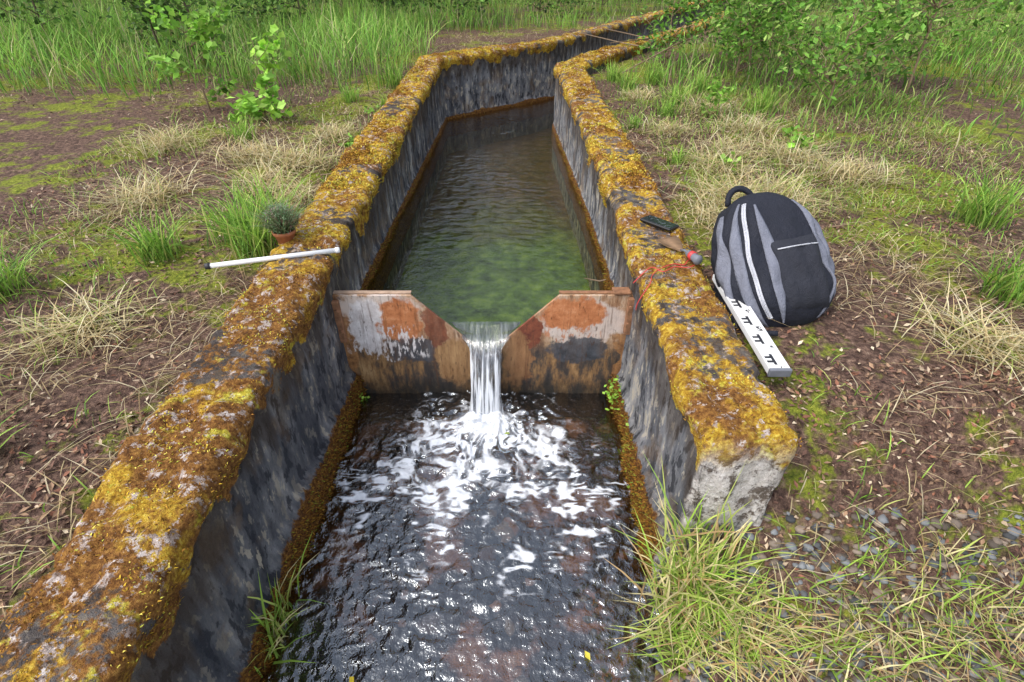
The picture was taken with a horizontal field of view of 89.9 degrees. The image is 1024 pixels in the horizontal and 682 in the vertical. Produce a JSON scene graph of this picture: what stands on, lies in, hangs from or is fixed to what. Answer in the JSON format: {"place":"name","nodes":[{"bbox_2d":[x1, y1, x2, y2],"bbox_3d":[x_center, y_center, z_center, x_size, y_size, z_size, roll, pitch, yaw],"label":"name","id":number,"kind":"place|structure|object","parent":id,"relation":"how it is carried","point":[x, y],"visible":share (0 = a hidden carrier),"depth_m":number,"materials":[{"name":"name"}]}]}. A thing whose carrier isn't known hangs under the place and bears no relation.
{"place":"outdoors","nodes":[
{"label":"outdoors","id":0,"kind":"place"},
{"bbox_2d":[309,391,636,658],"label":"foam","id":1,"kind":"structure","parent":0,"point":[484,424],"depth_m":1.99,"materials":[{"name":"white liquid"}]},
{"bbox_2d":[452,322,520,414],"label":"waterfall water","id":2,"kind":"structure","parent":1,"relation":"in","point":[492,403],"depth_m":2.19,"materials":[{"name":"white liquid"}]},
{"bbox_2d":[456,390,517,432],"bbox_3d":[-0.122,0.324,2.184,0.282,0.048,0.225,17,39,23],"label":"water splash","id":3,"kind":"object","parent":1,"relation":"on","point":[485,412],"visible":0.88,"depth_m":2.18,"materials":[{"name":"white liquid"}]},
{"bbox_2d":[410,98,569,231],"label":"upstream water","id":4,"kind":"structure","parent":0,"point":[515,114],"depth_m":5.10,"materials":[{"name":"green liquid"}]},
{"bbox_2d":[0,0,1023,681],"bbox_3d":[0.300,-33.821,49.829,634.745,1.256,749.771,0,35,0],"label":"ground","id":5,"kind":"structure","parent":0,"point":[474,268],"depth_m":1.99,"materials":[{"name":"soil"}]},
{"bbox_2d":[0,0,110,47],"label":"shrub","id":6,"kind":"object","parent":5,"relation":"on","point":[41,11],"visible":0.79,"depth_m":5.65,"materials":[{"name":"green plant"}]},
{"bbox_2d":[76,0,135,15],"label":"shrub","id":7,"kind":"object","parent":5,"relation":"on","point":[98,4],"visible":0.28,"depth_m":8.57,"materials":[{"name":"green plant"}]},
{"bbox_2d":[106,0,229,70],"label":"shrub","id":8,"kind":"object","parent":5,"relation":"on","point":[139,5],"visible":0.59,"depth_m":5.02,"materials":[{"name":"green plant"}]},
{"bbox_2d":[81,0,265,35],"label":"shrub","id":9,"kind":"object","parent":5,"relation":"on","point":[187,10],"visible":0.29,"depth_m":6.90,"materials":[{"name":"green plant"}]},
{"bbox_2d":[138,0,237,110],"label":"sapling","id":10,"kind":"object","parent":5,"relation":"on","point":[202,24],"visible":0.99,"depth_m":3.68,"materials":[{"name":"green plant"}]},
{"bbox_2d":[225,23,293,121],"bbox_3d":[-1.851,-1.883,3.639,0.612,0.624,0.532,0,35,0],"label":"sapling","id":11,"kind":"object","parent":5,"relation":"on","point":[249,103],"visible":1,"depth_m":3.62,"materials":[{"name":"green plant"}]},
{"bbox_2d":[202,0,332,36],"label":"shrub","id":12,"kind":"object","parent":5,"relation":"on","point":[278,7],"visible":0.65,"depth_m":6.99,"materials":[{"name":"green plant"}]},
{"bbox_2d":[247,531,324,677],"bbox_3d":[-0.642,0.742,1.448,0.301,0.205,0.364,0,35,0],"label":"grass clump","id":13,"kind":"object","parent":5,"relation":"on","point":[276,626],"visible":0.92,"depth_m":1.43,"materials":[{"name":"green plant"}]},
{"bbox_2d":[299,0,361,14],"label":"shrub","id":14,"kind":"object","parent":5,"relation":"on","point":[326,2],"visible":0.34,"depth_m":9.62,"materials":[{"name":"green plant"}]},
{"bbox_2d":[338,132,353,146],"bbox_3d":[-1.050,-1.279,3.300,0.091,0.111,0.146,14,38,19],"label":"sapling","id":15,"kind":"object","parent":5,"relation":"on","point":[349,143],"visible":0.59,"depth_m":3.29,"materials":[{"name":"green plant"}]},
{"bbox_2d":[0,0,729,681],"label":"channel wall","id":16,"kind":"structure","parent":5,"relation":"on","point":[236,542],"depth_m":1.50,"materials":[{"name":"concrete"}]},
{"bbox_2d":[204,247,339,269],"bbox_3d":[-0.917,-0.320,1.976,0.492,0.037,0.024,-8,36,-11],"label":"measuring pole","id":17,"kind":"object","parent":16,"relation":"attached to","point":[264,259],"visible":1,"depth_m":1.97,"materials":[{"name":"white plastic"}]},
{"bbox_2d":[242,197,313,243],"bbox_3d":[-0.921,-0.475,2.062,0.297,0.196,0.336,-13,37,-17],"label":"potted plant","id":18,"kind":"object","parent":16,"relation":"on","point":[283,230],"visible":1,"depth_m":2.04,"materials":[{"name":"green plant"}]},
{"bbox_2d":[0,32,582,681],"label":"moss","id":19,"kind":"object","parent":16,"relation":"on","point":[370,128],"visible":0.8,"depth_m":1.95,"materials":[{"name":"yellow plant"}]},
{"bbox_2d":[243,138,438,681],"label":"foot moss","id":20,"kind":"object","parent":16,"relation":"attached to","point":[329,495],"visible":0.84,"depth_m":1.76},
{"bbox_2d":[331,287,634,418],"bbox_3d":[-0.115,0.102,2.259,1.290,0.735,0.077,0,35,0],"label":"notch weir","id":21,"kind":"object","parent":16,"relation":"attached to","point":[565,347],"visible":0.71,"depth_m":2.23,"materials":[{"name":"paint"}]},
{"bbox_2d":[359,375,637,503],"bbox_3d":[-0.022,0.235,2.199,1.340,0.212,0.545,16,38,22],"label":"wall weed","id":22,"kind":"object","parent":16,"relation":"attached to","point":[610,401],"depth_m":2.18,"materials":[{"name":"green plant"}]},
{"bbox_2d":[364,104,380,113],"bbox_3d":[-1.046,-1.707,3.808,0.147,0.130,0.082,16,38,21],"label":"sapling","id":23,"kind":"object","parent":5,"relation":"on","point":[371,110],"visible":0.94,"depth_m":3.79,"materials":[{"name":"green plant"}]},
{"bbox_2d":[361,0,440,29],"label":"shrub","id":24,"kind":"object","parent":5,"relation":"on","point":[413,5],"visible":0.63,"depth_m":7.79,"materials":[{"name":"green plant"}]},
{"bbox_2d":[405,0,501,24],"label":"shrub","id":25,"kind":"object","parent":5,"relation":"on","point":[462,3],"visible":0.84,"depth_m":8.16,"materials":[{"name":"green plant"}]},
{"bbox_2d":[308,421,638,681],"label":"bed stones","id":26,"kind":"object","parent":5,"relation":"on","point":[507,530],"visible":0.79,"depth_m":1.82,"materials":[{"name":"grey stone"}]},
{"bbox_2d":[0,0,1023,153],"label":"meadow grass","id":27,"kind":"structure","parent":5,"relation":"on","point":[316,43],"depth_m":5.30,"materials":[{"name":"green plant"}]},
{"bbox_2d":[0,25,1023,681],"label":"leaf litter","id":28,"kind":"object","parent":5,"relation":"on","point":[684,669],"visible":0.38,"depth_m":1.59,"materials":[{"name":"brown plant"}]},
{"bbox_2d":[0,85,1023,388],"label":"dry grass","id":29,"kind":"structure","parent":5,"relation":"on","point":[258,153],"depth_m":2.70,"materials":[{"name":"beige plant"}]},
{"bbox_2d":[0,21,1023,681],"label":"dry grass","id":30,"kind":"structure","parent":5,"relation":"on","point":[202,321],"depth_m":1.81,"materials":[{"name":"plant"}]},
{"bbox_2d":[499,0,600,17],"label":"shrub","id":31,"kind":"object","parent":5,"relation":"on","point":[549,4],"visible":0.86,"depth_m":9.63,"materials":[{"name":"green plant"}]},
{"bbox_2d":[266,90,855,227],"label":"weeds","id":32,"kind":"object","parent":5,"relation":"on","point":[641,143],"visible":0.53,"depth_m":3.02,"materials":[{"name":"green plant"}]},
{"bbox_2d":[545,0,656,12],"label":"shrub","id":33,"kind":"object","parent":5,"relation":"on","point":[602,4],"visible":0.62,"depth_m":10.76,"materials":[{"name":"green plant"}]},
{"bbox_2d":[624,0,719,65],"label":"shrub","id":34,"kind":"object","parent":5,"relation":"on","point":[680,3],"visible":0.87,"depth_m":5.11,"materials":[{"name":"green plant"}]},
{"bbox_2d":[551,9,798,592],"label":"channel wall","id":35,"kind":"structure","parent":5,"relation":"on","point":[659,426],"depth_m":1.73,"materials":[{"name":"concrete"}]},
{"bbox_2d":[556,135,661,572],"bbox_3d":[0.445,-0.592,3.205,0.092,0.416,4.116,0,35,0],"label":"foot moss","id":36,"kind":"object","parent":35,"relation":"attached to","point":[644,521],"visible":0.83,"depth_m":1.89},
{"bbox_2d":[571,28,718,73],"bbox_3d":[1.582,-3.305,5.682,1.444,0.248,2.572,-3,35,-5],"label":"fallen twig","id":37,"kind":"object","parent":35,"relation":"on","point":[646,38],"visible":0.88,"depth_m":5.63,"materials":[{"name":"wood"}]},
{"bbox_2d":[640,215,678,230],"bbox_3d":[0.636,-0.511,2.210,0.080,0.014,0.152,-27,45,-37],"label":"mobile phone","id":38,"kind":"object","parent":35,"relation":"on","point":[659,223],"visible":1,"depth_m":2.19,"materials":[{"name":"black"}]},
{"bbox_2d":[633,259,694,309],"bbox_3d":[0.560,-0.224,1.941,0.306,0.115,0.094,-21,40,-27],"label":"red string","id":39,"kind":"object","parent":35,"relation":"attached to","point":[661,271],"visible":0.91,"depth_m":1.91,"materials":[{"name":"fabric"}]},
{"bbox_2d":[553,31,801,459],"bbox_3d":[0.858,-1.973,4.199,1.324,0.507,7.309,7,36,10],"label":"moss","id":40,"kind":"object","parent":35,"relation":"on","point":[633,177],"visible":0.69,"depth_m":2.84,"materials":[{"name":"yellow plant"}]},
{"bbox_2d":[658,236,702,264],"bbox_3d":[0.663,-0.359,1.995,0.088,0.039,0.226,-14,37,-12],"label":"brush","id":41,"kind":"object","parent":35,"relation":"on","point":[675,243],"visible":1,"depth_m":2.02,"materials":[{"name":"brown wood"}]},
{"bbox_2d":[606,547,761,681],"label":"grass clump","id":42,"kind":"object","parent":5,"relation":"on","point":[689,632],"visible":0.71,"depth_m":1.36,"materials":[{"name":"green plant"}]},
{"bbox_2d":[601,449,805,673],"bbox_3d":[0.511,0.590,1.397,0.524,0.390,0.559,8,36,11],"label":"grass clump","id":43,"kind":"object","parent":5,"relation":"on","point":[697,576],"visible":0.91,"depth_m":1.40,"materials":[{"name":"green plant"}]},
{"bbox_2d":[700,76,735,117],"bbox_3d":[1.490,-1.738,3.712,0.234,0.311,0.244,0,35,0],"label":"sapling","id":44,"kind":"object","parent":5,"relation":"on","point":[720,92],"visible":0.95,"depth_m":3.67,"materials":[{"name":"green plant"}]},
{"bbox_2d":[696,464,744,555],"bbox_3d":[0.584,0.480,1.459,0.050,0.479,0.131,21,40,27],"label":"grass stalk","id":45,"kind":"object","parent":5,"relation":"on","point":[710,534],"depth_m":1.39,"materials":[{"name":"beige plant"}]},
{"bbox_2d":[707,151,740,171],"bbox_3d":[1.251,-1.057,3.002,0.187,0.140,0.212,22,41,28],"label":"sapling","id":46,"kind":"object","parent":5,"relation":"on","point":[723,155],"visible":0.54,"depth_m":2.96,"materials":[{"name":"green plant"}]},
{"bbox_2d":[669,0,829,34],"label":"shrub","id":47,"kind":"object","parent":5,"relation":"on","point":[749,11],"visible":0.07,"depth_m":6.62,"materials":[{"name":"green plant"}]},
{"bbox_2d":[632,519,886,681],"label":"grass clump","id":48,"kind":"object","parent":5,"relation":"on","point":[747,643],"visible":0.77,"depth_m":1.37,"materials":[{"name":"green plant"}]},
{"bbox_2d":[679,0,841,71],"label":"shrub","id":49,"kind":"object","parent":5,"relation":"on","point":[706,16],"visible":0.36,"depth_m":4.87,"materials":[{"name":"green plant"}]},
{"bbox_2d":[695,0,835,83],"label":"shrub","id":50,"kind":"object","parent":5,"relation":"on","point":[760,14],"visible":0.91,"depth_m":4.10,"materials":[{"name":"green plant"}]},
{"bbox_2d":[693,0,842,52],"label":"shrub","id":51,"kind":"object","parent":5,"relation":"on","point":[769,28],"visible":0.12,"depth_m":5.65,"materials":[{"name":"green plant"}]},
{"bbox_2d":[711,185,836,335],"bbox_3d":[0.932,-0.307,1.890,0.420,0.584,0.328,-10,-4,-3],"label":"backpack","id":52,"kind":"object","parent":5,"relation":"on","point":[771,259],"visible":0.92,"depth_m":1.77,"materials":[{"name":"black fabric"}]},
{"bbox_2d":[712,274,792,376],"bbox_3d":[0.792,-0.073,1.728,0.066,0.029,0.551,0,38,0],"label":"levelling staff","id":53,"kind":"object","parent":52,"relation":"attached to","point":[767,352],"visible":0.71,"depth_m":1.63,"materials":[{"name":"white plastic"}]},
{"bbox_2d":[775,124,818,154],"bbox_3d":[1.759,-1.220,3.172,0.236,0.202,0.188,24,42,30],"label":"sapling","id":54,"kind":"object","parent":5,"relation":"on","point":[795,137],"visible":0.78,"depth_m":3.15,"materials":[{"name":"green plant"}]},
{"bbox_2d":[739,0,941,110],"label":"shrub","id":55,"kind":"object","parent":5,"relation":"on","point":[870,47],"visible":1,"depth_m":3.65,"materials":[{"name":"green plant"}]},
{"bbox_2d":[673,466,1023,681],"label":"grass clump","id":56,"kind":"object","parent":5,"relation":"on","point":[948,633],"visible":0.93,"depth_m":1.38,"materials":[{"name":"green plant"}]},
{"bbox_2d":[826,0,943,23],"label":"shrub","id":57,"kind":"object","parent":5,"relation":"on","point":[888,9],"visible":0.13,"depth_m":7.53,"materials":[{"name":"green plant"}]},
{"bbox_2d":[817,0,1023,94],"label":"shrub","id":58,"kind":"object","parent":5,"relation":"on","point":[943,18],"visible":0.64,"depth_m":4.06,"materials":[{"name":"green plant"}]},
{"bbox_2d":[845,0,1023,56],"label":"shrub","id":59,"kind":"object","parent":5,"relation":"on","point":[1004,20],"visible":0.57,"depth_m":5.25,"materials":[{"name":"green plant"}]},
{"bbox_2d":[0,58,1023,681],"bbox_3d":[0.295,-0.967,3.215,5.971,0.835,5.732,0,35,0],"label":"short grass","id":60,"kind":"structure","parent":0,"point":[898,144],"depth_m":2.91,"materials":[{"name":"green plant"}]},
{"bbox_2d":[579,505,1023,681],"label":"gravel","id":61,"kind":"structure","parent":0,"point":[633,674],"depth_m":1.44,"materials":[{"name":"stone"}]}
]}

